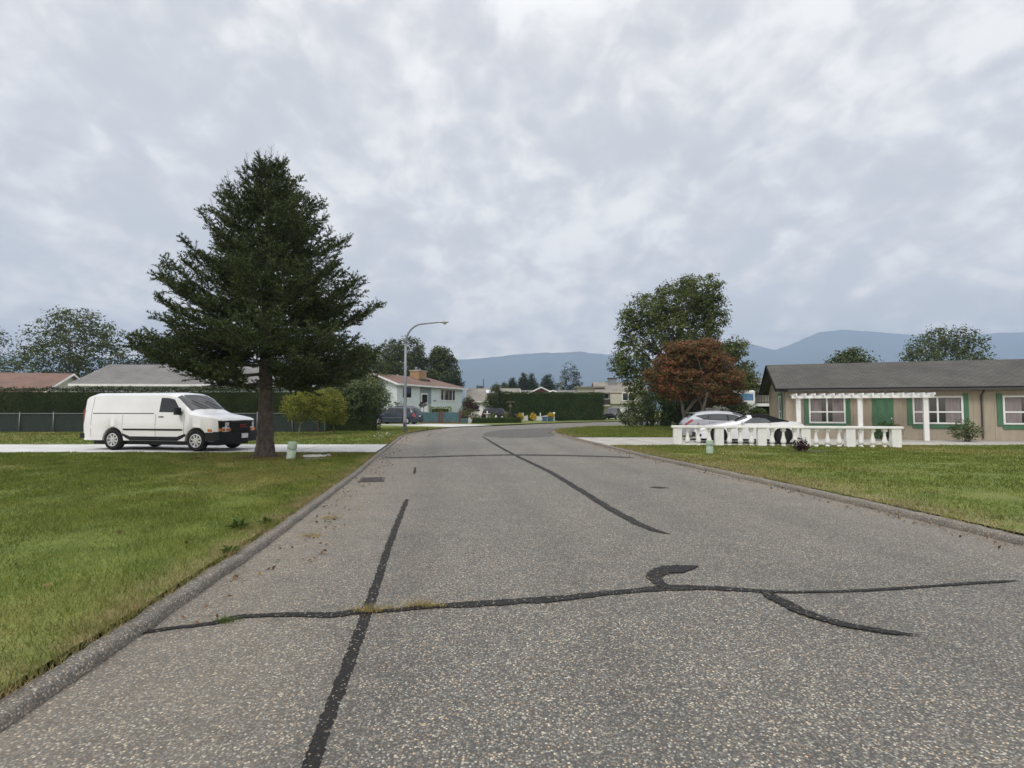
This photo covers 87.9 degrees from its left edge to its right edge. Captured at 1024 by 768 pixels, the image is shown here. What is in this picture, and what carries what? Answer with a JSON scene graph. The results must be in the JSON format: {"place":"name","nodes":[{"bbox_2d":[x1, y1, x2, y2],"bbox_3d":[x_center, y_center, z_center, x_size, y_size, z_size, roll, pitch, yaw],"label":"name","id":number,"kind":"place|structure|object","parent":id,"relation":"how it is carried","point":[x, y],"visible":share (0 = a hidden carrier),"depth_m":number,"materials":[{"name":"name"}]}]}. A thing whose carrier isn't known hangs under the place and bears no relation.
{"place":"outdoors","nodes":[
{"label":"outdoors","id":0,"kind":"place"},
{"bbox_2d":[68,364,312,391],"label":"pale house","id":1,"kind":"structure","parent":0,"point":[115,376],"depth_m":43.89,"materials":[{"name":"grey"}]},
{"bbox_2d":[0,444,386,452],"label":"driveway","id":2,"kind":"structure","parent":0,"point":[182,448],"depth_m":19.88,"materials":[{"name":"concrete"}]},
{"bbox_2d":[80,393,257,450],"bbox_3d":[-12.596,1.362,19.747,6.065,2.080,2.430,-1,-3,11],"label":"cargo van","id":3,"kind":"object","parent":2,"relation":"on","point":[192,421],"visible":1,"depth_m":18.92,"materials":[{"name":"white paint"}]},
{"bbox_2d":[0,427,442,443],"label":"lawn","id":4,"kind":"structure","parent":0,"point":[243,443],"depth_m":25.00,"materials":[{"name":"green plant"}]},
{"bbox_2d":[0,412,326,431],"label":"chain fence","id":5,"kind":"object","parent":4,"relation":"on","point":[43,423],"visible":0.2,"depth_m":34.15,"materials":[{"name":"metal"}]},
{"bbox_2d":[0,385,383,430],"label":"cedar hedge","id":6,"kind":"object","parent":4,"relation":"on","point":[25,400],"visible":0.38,"depth_m":35.73,"materials":[{"name":"green plant"}]},
{"bbox_2d":[278,388,335,434],"bbox_3d":[-11.737,1.536,30.529,3.259,2.893,2.636,0,-3,0],"label":"tree","id":7,"kind":"object","parent":4,"relation":"on","point":[314,406],"visible":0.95,"depth_m":30.05,"materials":[{"name":"green plant"}]},
{"bbox_2d":[309,386,350,432],"bbox_3d":[-11.269,1.587,32.479,2.748,2.970,2.327,0,-3,0],"label":"tree","id":8,"kind":"object","parent":4,"relation":"on","point":[333,420],"visible":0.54,"depth_m":32.26,"materials":[{"name":"green plant"}]},
{"bbox_2d":[339,374,393,418],"bbox_3d":[-10.063,1.279,36.425,4.148,4.032,3.311,0,-3,0],"label":"variegated shrub","id":9,"kind":"object","parent":4,"relation":"on","point":[384,402],"visible":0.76,"depth_m":35.88,"materials":[{"name":"green plant"}]},
{"bbox_2d":[403,320,448,431],"bbox_3d":[-5.527,-0.498,34.114,2.895,7.280,0.320,0,-3,0],"label":"street lamp","id":10,"kind":"object","parent":4,"relation":"on","point":[405,389],"visible":0.99,"depth_m":34.05,"materials":[{"name":"metal"}]},
{"bbox_2d":[377,425,438,426],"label":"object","id":11,"kind":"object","parent":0,"point":[402,426],"visible":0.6,"depth_m":45.63,"materials":[{"name":"grey concrete"}]},
{"bbox_2d":[0,373,79,391],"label":"white house","id":12,"kind":"structure","parent":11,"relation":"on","point":[38,380],"depth_m":52.27,"materials":[{"name":"beige paint"}]},
{"bbox_2d":[381,424,482,426],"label":"driveway","id":13,"kind":"structure","parent":0,"point":[448,425],"depth_m":52.11,"materials":[{"name":"concrete"}]},
{"bbox_2d":[377,407,423,423],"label":"minivan","id":14,"kind":"object","parent":13,"relation":"on","point":[414,415],"visible":0.76,"depth_m":52.54,"materials":[{"name":"paint"}]},
{"bbox_2d":[0,410,1023,699],"bbox_3d":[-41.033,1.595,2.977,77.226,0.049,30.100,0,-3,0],"label":"lawn","id":15,"kind":"structure","parent":0,"point":[42,602],"depth_m":5.31,"materials":[{"name":"green plant"}]},
{"bbox_2d":[14,454,354,585],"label":"fallen leaves","id":16,"kind":"object","parent":15,"relation":"on","point":[47,584],"visible":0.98,"depth_m":7.94,"materials":[{"name":"brown plant"}]},
{"bbox_2d":[0,450,377,495],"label":"grass","id":17,"kind":"structure","parent":15,"relation":"on","point":[127,458],"depth_m":12.22,"materials":[{"name":"green plant"}]},
{"bbox_2d":[217,545,239,553],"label":"weed","id":18,"kind":"object","parent":15,"relation":"on","point":[226,548],"visible":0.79,"depth_m":5.39,"materials":[{"name":"green plant"}]},
{"bbox_2d":[224,516,254,529],"bbox_3d":[-3.332,1.697,6.505,0.265,0.136,0.293,-1,-3,24],"label":"weed","id":19,"kind":"object","parent":15,"relation":"on","point":[237,522],"visible":0.96,"depth_m":6.47,"materials":[{"name":"green plant"}]},
{"bbox_2d":[117,145,387,454],"bbox_3d":[-7.704,-2.699,16.731,7.619,10.090,7.624,2,-4,-39],"label":"spruce tree","id":20,"kind":"object","parent":15,"relation":"on","point":[242,270],"visible":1,"depth_m":15.53,"materials":[{"name":"green plant"}]},
{"bbox_2d":[236,454,285,457],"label":"mulch","id":21,"kind":"object","parent":15,"relation":"on","point":[275,455],"visible":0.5,"depth_m":16.16,"materials":[{"name":"brown wood"}]},
{"bbox_2d":[256,517,273,523],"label":"weed","id":22,"kind":"object","parent":15,"relation":"on","point":[266,519],"visible":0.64,"depth_m":6.76,"materials":[{"name":"green plant"}]},
{"bbox_2d":[119,450,432,462],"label":"needle litter","id":23,"kind":"object","parent":15,"relation":"on","point":[258,456],"visible":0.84,"depth_m":15.84,"materials":[{"name":"brown plant"}]},
{"bbox_2d":[286,441,297,458],"bbox_3d":[-6.413,1.965,15.448,0.268,0.586,0.269,7,-1,15],"label":"utility pedestal","id":24,"kind":"object","parent":15,"relation":"on","point":[291,449],"visible":0.86,"depth_m":15.35,"materials":[{"name":"green plastic"}]},
{"bbox_2d":[299,453,330,457],"bbox_3d":[-6.044,2.215,16.394,1.100,0.153,1.092,0,-3,0],"label":"concrete slab","id":25,"kind":"object","parent":15,"relation":"on","point":[311,455],"visible":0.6,"depth_m":16.19,"materials":[{"name":"concrete"}]},
{"bbox_2d":[0,421,1023,767],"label":"road","id":26,"kind":"structure","parent":0,"point":[698,679],"depth_m":3.57,"materials":[{"name":"grey asphalt"}]},
{"bbox_2d":[207,613,243,623],"bbox_3d":[-2.097,1.709,3.888,0.234,0.048,0.203,2,-3,-35],"label":"grass tuft","id":27,"kind":"object","parent":26,"relation":"on","point":[222,620],"visible":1,"depth_m":3.87,"materials":[{"name":"green plant"}]},
{"bbox_2d":[0,426,477,731],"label":"kerb","id":28,"kind":"structure","parent":26,"relation":"on","point":[17,705],"depth_m":3.62,"materials":[{"name":"concrete"}]},
{"bbox_2d":[296,531,330,537],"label":"grass tuft","id":29,"kind":"object","parent":26,"relation":"on","point":[312,534],"visible":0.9,"depth_m":6.51,"materials":[{"name":"plant"}]},
{"bbox_2d":[301,499,408,767],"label":"tar line","id":30,"kind":"object","parent":26,"relation":"on","point":[314,753],"visible":1,"depth_m":3.15,"materials":[{"name":"black asphalt"}]},
{"bbox_2d":[340,602,402,612],"bbox_3d":[-1.075,1.706,4.074,0.467,0.060,0.213,0,-3,0],"label":"grass tuft","id":31,"kind":"object","parent":26,"relation":"on","point":[367,609],"visible":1,"depth_m":4.06,"materials":[{"name":"plant"}]},
{"bbox_2d":[359,477,384,481],"bbox_3d":[-3.082,2.105,11.710,0.520,0.014,0.700,1,-3,-12],"label":"drain grate","id":32,"kind":"object","parent":26,"relation":"on","point":[376,479],"visible":0.96,"depth_m":11.69,"materials":[{"name":"metal"}]},
{"bbox_2d":[385,596,445,607],"bbox_3d":[-0.755,1.711,4.178,0.580,0.060,0.258,0,-3,0],"label":"grass tuft","id":33,"kind":"object","parent":26,"relation":"on","point":[420,604],"visible":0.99,"depth_m":4.17,"materials":[{"name":"plant"}]},
{"bbox_2d":[384,454,633,457],"bbox_3d":[-0.097,2.401,17.710,8.088,0.001,1.437,0,-3,0],"label":"tar line","id":34,"kind":"object","parent":26,"relation":"on","point":[510,455],"visible":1,"depth_m":17.91,"materials":[{"name":"black asphalt"}]},
{"bbox_2d":[482,427,569,437],"bbox_3d":[1.466,3.401,38.446,5.536,0.001,18.789,-1,-3,14],"label":"road patch","id":35,"kind":"object","parent":26,"relation":"on","point":[526,433],"visible":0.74,"depth_m":34.40,"materials":[{"name":"grey asphalt"}]},
{"bbox_2d":[81,580,1016,642],"bbox_3d":[0.728,1.753,4.345,7.738,0.001,0.457,0,-3,-10],"label":"tar line","id":36,"kind":"object","parent":26,"relation":"on","point":[514,601],"visible":0.91,"depth_m":4.32,"materials":[{"name":"black asphalt"}]},
{"bbox_2d":[482,436,668,533],"bbox_3d":[0.067,2.441,18.626,0.320,0.001,24.367,0,-3,-8],"label":"tar line","id":37,"kind":"object","parent":26,"relation":"on","point":[619,513],"visible":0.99,"depth_m":9.22,"materials":[{"name":"black asphalt"}]},
{"bbox_2d":[181,430,1014,623],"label":"dead leaves","id":38,"kind":"object","parent":26,"relation":"on","point":[236,576],"visible":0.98,"depth_m":7.37,"materials":[{"name":"brown plant"}]},
{"bbox_2d":[646,564,697,588],"bbox_3d":[1.454,1.781,4.999,0.341,0.001,0.857,-2,-3,37],"label":"tar line","id":39,"kind":"object","parent":26,"relation":"on","point":[654,575],"visible":1,"depth_m":5.05,"materials":[{"name":"black asphalt"}]},
{"bbox_2d":[553,431,1023,545],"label":"kerb","id":40,"kind":"structure","parent":26,"relation":"on","point":[1001,535],"depth_m":8.51,"materials":[{"name":"concrete"}]},
{"bbox_2d":[760,590,919,634],"bbox_3d":[2.348,1.733,4.002,0.295,0.001,1.137,2,-3,-36],"label":"tar line","id":41,"kind":"object","parent":26,"relation":"on","point":[790,605],"visible":1,"depth_m":3.95,"materials":[{"name":"black asphalt"}]},
{"bbox_2d":[0,330,1023,409],"bbox_3d":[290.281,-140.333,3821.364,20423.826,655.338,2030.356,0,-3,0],"label":"mountains","id":42,"kind":"structure","parent":0,"point":[817,348],"depth_m":4055.28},
{"bbox_2d":[0,0,1023,361],"label":"sky","id":43,"kind":"structure","parent":0,"point":[507,173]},
{"bbox_2d":[381,413,660,424],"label":"yard","id":44,"kind":"structure","parent":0,"point":[525,422],"depth_m":59.78,"materials":[{"name":"green plant"}]},
{"bbox_2d":[0,329,37,372],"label":"background tree","id":45,"kind":"object","parent":44,"relation":"on","point":[2,362],"visible":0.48,"depth_m":82.53,"materials":[{"name":"green plant"}]},
{"bbox_2d":[0,306,140,377],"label":"background tree","id":46,"kind":"object","parent":44,"relation":"on","point":[74,362],"visible":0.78,"depth_m":70.71,"materials":[{"name":"green plant"}]},
{"bbox_2d":[123,335,199,364],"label":"background tree","id":47,"kind":"object","parent":44,"relation":"on","point":[143,362],"visible":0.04,"depth_m":75.96,"materials":[{"name":"green plant"}]},
{"bbox_2d":[327,338,390,391],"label":"background tree","id":48,"kind":"object","parent":44,"relation":"on","point":[374,368],"visible":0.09,"depth_m":61.18,"materials":[{"name":"green plant"}]},
{"bbox_2d":[373,335,429,375],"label":"background tree","id":49,"kind":"object","parent":44,"relation":"on","point":[395,359],"visible":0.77,"depth_m":91.11,"materials":[{"name":"green plant"}]},
{"bbox_2d":[356,367,467,411],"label":"blue house","id":50,"kind":"structure","parent":44,"relation":"on","point":[421,387],"depth_m":65.69,"materials":[{"name":"paint"}]},
{"bbox_2d":[402,386,411,398],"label":"window","id":51,"kind":"structure","parent":50,"relation":"in","point":[409,388],"depth_m":62.02,"materials":[{"name":"white glass"}]},
{"bbox_2d":[421,393,427,411],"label":"door","id":52,"kind":"structure","parent":50,"relation":"in","point":[424,396],"depth_m":64.98,"materials":[{"name":"white paint"}]},
{"bbox_2d":[440,389,455,400],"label":"window","id":53,"kind":"structure","parent":50,"relation":"in","point":[445,394],"depth_m":70.15,"materials":[{"name":"white glass"}]},
{"bbox_2d":[419,411,460,422],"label":"teal fence","id":54,"kind":"object","parent":44,"relation":"on","point":[441,417],"visible":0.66,"depth_m":56.93,"materials":[{"name":"paint"}]},
{"bbox_2d":[429,406,451,411],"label":"lime hedge","id":55,"kind":"object","parent":44,"relation":"on","point":[436,409],"visible":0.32,"depth_m":58.38,"materials":[{"name":"green plant"}]},
{"bbox_2d":[420,345,462,382],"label":"background tree","id":56,"kind":"object","parent":44,"relation":"on","point":[441,362],"visible":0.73,"depth_m":91.24,"materials":[{"name":"green plant"}]},
{"bbox_2d":[437,374,465,391],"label":"background tree","id":57,"kind":"object","parent":44,"relation":"on","point":[449,378],"visible":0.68,"depth_m":85.18,"materials":[{"name":"green plant"}]},
{"bbox_2d":[457,405,473,417],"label":"flowering shrub","id":58,"kind":"object","parent":44,"relation":"on","point":[466,413],"visible":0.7,"depth_m":57.22,"materials":[{"name":"green plant"}]},
{"bbox_2d":[462,395,473,408],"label":"green shrub","id":59,"kind":"object","parent":44,"relation":"on","point":[467,399],"visible":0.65,"depth_m":65.78,"materials":[{"name":"green plant"}]},
{"bbox_2d":[461,399,479,416],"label":"burgundy maple","id":60,"kind":"object","parent":44,"relation":"on","point":[475,407],"visible":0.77,"depth_m":62.66,"materials":[{"name":"red plant"}]},
{"bbox_2d":[466,388,520,417],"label":"grey house","id":61,"kind":"structure","parent":44,"relation":"on","point":[478,395],"depth_m":94.46,"materials":[{"name":"beige paint"}]},
{"bbox_2d":[474,405,491,417],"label":"garage door","id":62,"kind":"structure","parent":61,"relation":"in","point":[481,407],"depth_m":91.99,"materials":[{"name":"white paint"}]},
{"bbox_2d":[482,383,506,407],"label":"bushy tree","id":63,"kind":"object","parent":44,"relation":"on","point":[492,400],"visible":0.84,"depth_m":69.51,"materials":[{"name":"green plant"}]},
{"bbox_2d":[471,417,521,422],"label":"box hedge","id":64,"kind":"object","parent":44,"relation":"on","point":[498,420],"visible":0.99,"depth_m":57.20,"materials":[{"name":"green plant"}]},
{"bbox_2d":[481,408,519,418],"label":"parked car","id":65,"kind":"object","parent":44,"relation":"on","point":[498,412],"visible":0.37,"depth_m":67.22,"materials":[{"name":"black paint"}]},
{"bbox_2d":[507,377,517,387],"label":"background tree","id":66,"kind":"object","parent":44,"relation":"on","point":[511,383],"visible":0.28,"depth_m":117.76,"materials":[{"name":"green plant"}]},
{"bbox_2d":[507,407,519,417],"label":"green shrub","id":67,"kind":"object","parent":44,"relation":"on","point":[513,414],"visible":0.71,"depth_m":60.22,"materials":[{"name":"green plant"}]},
{"bbox_2d":[517,372,531,389],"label":"background tree","id":68,"kind":"object","parent":44,"relation":"on","point":[523,382],"visible":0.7,"depth_m":119.53,"materials":[{"name":"green plant"}]},
{"bbox_2d":[525,372,539,389],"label":"background tree","id":69,"kind":"object","parent":44,"relation":"on","point":[535,385],"visible":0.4,"depth_m":120.58,"materials":[{"name":"green plant"}]},
{"bbox_2d":[539,374,556,389],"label":"background tree","id":70,"kind":"object","parent":44,"relation":"on","point":[546,383],"visible":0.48,"depth_m":121.44,"materials":[{"name":"green plant"}]},
{"bbox_2d":[521,386,574,393],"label":"house","id":71,"kind":"structure","parent":44,"relation":"on","point":[541,389],"depth_m":94.86,"materials":[{"name":"grey"}]},
{"bbox_2d":[499,391,604,420],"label":"cedar hedge","id":72,"kind":"object","parent":44,"relation":"on","point":[582,406],"visible":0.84,"depth_m":70.73,"materials":[{"name":"green plant"}]},
{"bbox_2d":[554,414,570,420],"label":"round shrub","id":73,"kind":"object","parent":44,"relation":"on","point":[562,417],"visible":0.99,"depth_m":66.69,"materials":[{"name":"green plant"}]},
{"bbox_2d":[553,361,582,389],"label":"background tree","id":74,"kind":"object","parent":44,"relation":"on","point":[572,385],"visible":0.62,"depth_m":123.65,"materials":[{"name":"green plant"}]},
{"bbox_2d":[604,408,620,418],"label":"suv","id":75,"kind":"object","parent":44,"relation":"on","point":[609,413],"visible":0.79,"depth_m":77.04,"materials":[{"name":"black paint"}]},
{"bbox_2d":[573,378,647,418],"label":"cream house","id":76,"kind":"structure","parent":0,"point":[615,396],"depth_m":85.91,"materials":[{"name":"paint"}]},
{"bbox_2d":[612,406,630,418],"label":"garage door","id":77,"kind":"structure","parent":76,"relation":"in","point":[621,407],"depth_m":85.62,"materials":[{"name":"white paint"}]},
{"bbox_2d":[622,392,634,400],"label":"window","id":78,"kind":"structure","parent":76,"relation":"in","point":[624,396],"depth_m":85.12,"materials":[{"name":"white paint"}]},
{"bbox_2d":[554,423,692,436],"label":"lawn","id":79,"kind":"structure","parent":0,"point":[635,425],"depth_m":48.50,"materials":[{"name":"green plant"}]},
{"bbox_2d":[617,411,638,425],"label":"pale shrub","id":80,"kind":"object","parent":79,"relation":"on","point":[625,420],"visible":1,"depth_m":44.30,"materials":[{"name":"green plant"}]},
{"bbox_2d":[618,387,680,425],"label":"dark shrub","id":81,"kind":"object","parent":79,"relation":"on","point":[649,416],"visible":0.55,"depth_m":45.44,"materials":[{"name":"green plant"}]},
{"bbox_2d":[606,272,760,425],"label":"walnut tree","id":82,"kind":"object","parent":79,"relation":"on","point":[699,304],"visible":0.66,"depth_m":47.53,"materials":[{"name":"green plant"}]},
{"bbox_2d":[638,337,749,417],"bbox_3d":[12.395,0.045,36.038,7.420,6.542,4.004,0,-3,0],"label":"red maple","id":83,"kind":"object","parent":79,"relation":"on","point":[702,383],"visible":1,"depth_m":35.37,"materials":[{"name":"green plant"}]},
{"bbox_2d":[657,394,742,424],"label":"dark shrub","id":84,"kind":"object","parent":79,"relation":"on","point":[675,410],"visible":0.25,"depth_m":40.46,"materials":[{"name":"green plant"}]},
{"bbox_2d":[705,406,729,410],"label":"white shrub","id":85,"kind":"object","parent":79,"relation":"on","point":[717,408],"visible":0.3,"depth_m":37.83,"materials":[{"name":"green plant"}]},
{"bbox_2d":[720,390,754,413],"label":"trailer","id":86,"kind":"object","parent":79,"relation":"on","point":[749,396],"visible":0.06,"depth_m":46.63,"materials":[{"name":"white paint"}]},
{"bbox_2d":[725,402,768,414],"bbox_3d":[17.551,2.225,39.985,3.770,2.460,2.781,-1,-3,22],"label":"dark shrub","id":87,"kind":"object","parent":79,"relation":"on","point":[741,410],"visible":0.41,"depth_m":39.42,"materials":[{"name":"green plant"}]},
{"bbox_2d":[823,346,884,363],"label":"background tree","id":88,"kind":"object","parent":79,"relation":"on","point":[849,356],"visible":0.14,"depth_m":61.23,"materials":[{"name":"green plant"}]},
{"bbox_2d":[896,324,996,361],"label":"background tree","id":89,"kind":"object","parent":79,"relation":"on","point":[957,351],"visible":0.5,"depth_m":65.39,"materials":[{"name":"green plant"}]},
{"bbox_2d":[738,378,768,413],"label":"house","id":90,"kind":"structure","parent":0,"point":[762,401],"depth_m":48.68,"materials":[{"name":"beige paint"}]},
{"bbox_2d":[576,437,1023,444],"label":"driveway","id":91,"kind":"structure","parent":0,"point":[640,440],"depth_m":24.59,"materials":[{"name":"beige concrete"}]},
{"bbox_2d":[679,410,743,439],"bbox_3d":[10.589,2.012,26.046,4.620,1.428,2.159,0,-3,9],"label":"hatchback","id":92,"kind":"object","parent":91,"relation":"on","point":[701,418],"visible":0.34,"depth_m":25.50,"materials":[{"name":"silver metal"}]},
{"bbox_2d":[692,414,803,443],"bbox_3d":[10.460,1.971,23.686,4.530,1.282,2.168,-1,-3,12],"label":"convertible","id":93,"kind":"object","parent":91,"relation":"on","point":[756,420],"visible":0.69,"depth_m":22.88,"materials":[{"name":"white paint"}]},
{"bbox_2d":[874,420,904,440],"bbox_3d":[17.909,2.255,25.318,1.268,1.048,1.193,0,-3,0],"label":"house shrub","id":94,"kind":"object","parent":91,"relation":"on","point":[881,433],"visible":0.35,"depth_m":25.34,"materials":[{"name":"green plant"}]},
{"bbox_2d":[759,359,1023,440],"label":"tan house","id":95,"kind":"structure","parent":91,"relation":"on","point":[925,400],"depth_m":26.54,"materials":[{"name":"beige paint"}]},
{"bbox_2d":[778,396,780,418],"bbox_3d":[14.856,1.313,29.433,0.075,1.290,0.790,-1,-3,18],"label":"window","id":96,"kind":"structure","parent":95,"relation":"in","point":[779,397],"depth_m":29.67,"materials":[{"name":"glass"}]},
{"bbox_2d":[808,398,845,422],"bbox_3d":[16.212,1.338,27.342,1.660,1.360,0.075,-1,-3,18],"label":"window","id":97,"kind":"structure","parent":95,"relation":"in","point":[821,410],"depth_m":27.33,"materials":[{"name":"white paint"}]},
{"bbox_2d":[872,398,893,437],"bbox_3d":[18.526,1.673,26.509,0.900,2.050,0.106,-1,-3,18],"label":"door","id":98,"kind":"structure","parent":95,"relation":"in","point":[882,408],"depth_m":26.54,"materials":[{"name":"green metal"}]},
{"bbox_2d":[912,396,963,423],"bbox_3d":[20.732,1.267,25.870,2.060,1.360,0.075,-1,-3,18],"label":"window","id":99,"kind":"structure","parent":95,"relation":"in","point":[942,409],"depth_m":25.83,"materials":[{"name":"white paint"}]},
{"bbox_2d":[1002,395,1023,424],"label":"window","id":100,"kind":"structure","parent":95,"relation":"in","point":[1013,406],"depth_m":24.95,"materials":[{"name":"white paint"}]},
{"bbox_2d":[946,417,984,441],"bbox_3d":[20.900,2.123,24.520,1.208,1.182,1.379,2,-3,-35],"label":"house shrub","id":101,"kind":"object","parent":91,"relation":"on","point":[967,432],"visible":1,"depth_m":24.36,"materials":[{"name":"green plant"}]},
{"bbox_2d":[610,443,1023,534],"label":"lawn","id":102,"kind":"structure","parent":0,"point":[992,494],"depth_m":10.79,"materials":[{"name":"green plant"}]},
{"bbox_2d":[706,440,713,453],"bbox_3d":[6.552,2.107,17.596,0.246,0.505,0.248,1,-3,0],"label":"utility pedestal","id":103,"kind":"object","parent":102,"relation":"on","point":[709,445],"visible":0.91,"depth_m":17.50,"materials":[{"name":"green plastic"}]},
{"bbox_2d":[671,425,903,446],"bbox_3d":[10.754,2.097,21.069,8.549,0.860,0.300,0,-3,9],"label":"balustrade","id":104,"kind":"object","parent":102,"relation":"on","point":[895,436],"visible":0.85,"depth_m":20.93,"materials":[{"name":"white paint"}]},
{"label":"mulch","id":105,"kind":"object","parent":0,"visible":0},
{"bbox_2d":[790,437,810,450],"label":"shrub","id":106,"kind":"object","parent":105,"relation":"on","point":[801,444],"visible":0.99,"depth_m":18.20,"materials":[{"name":"purple plant"}]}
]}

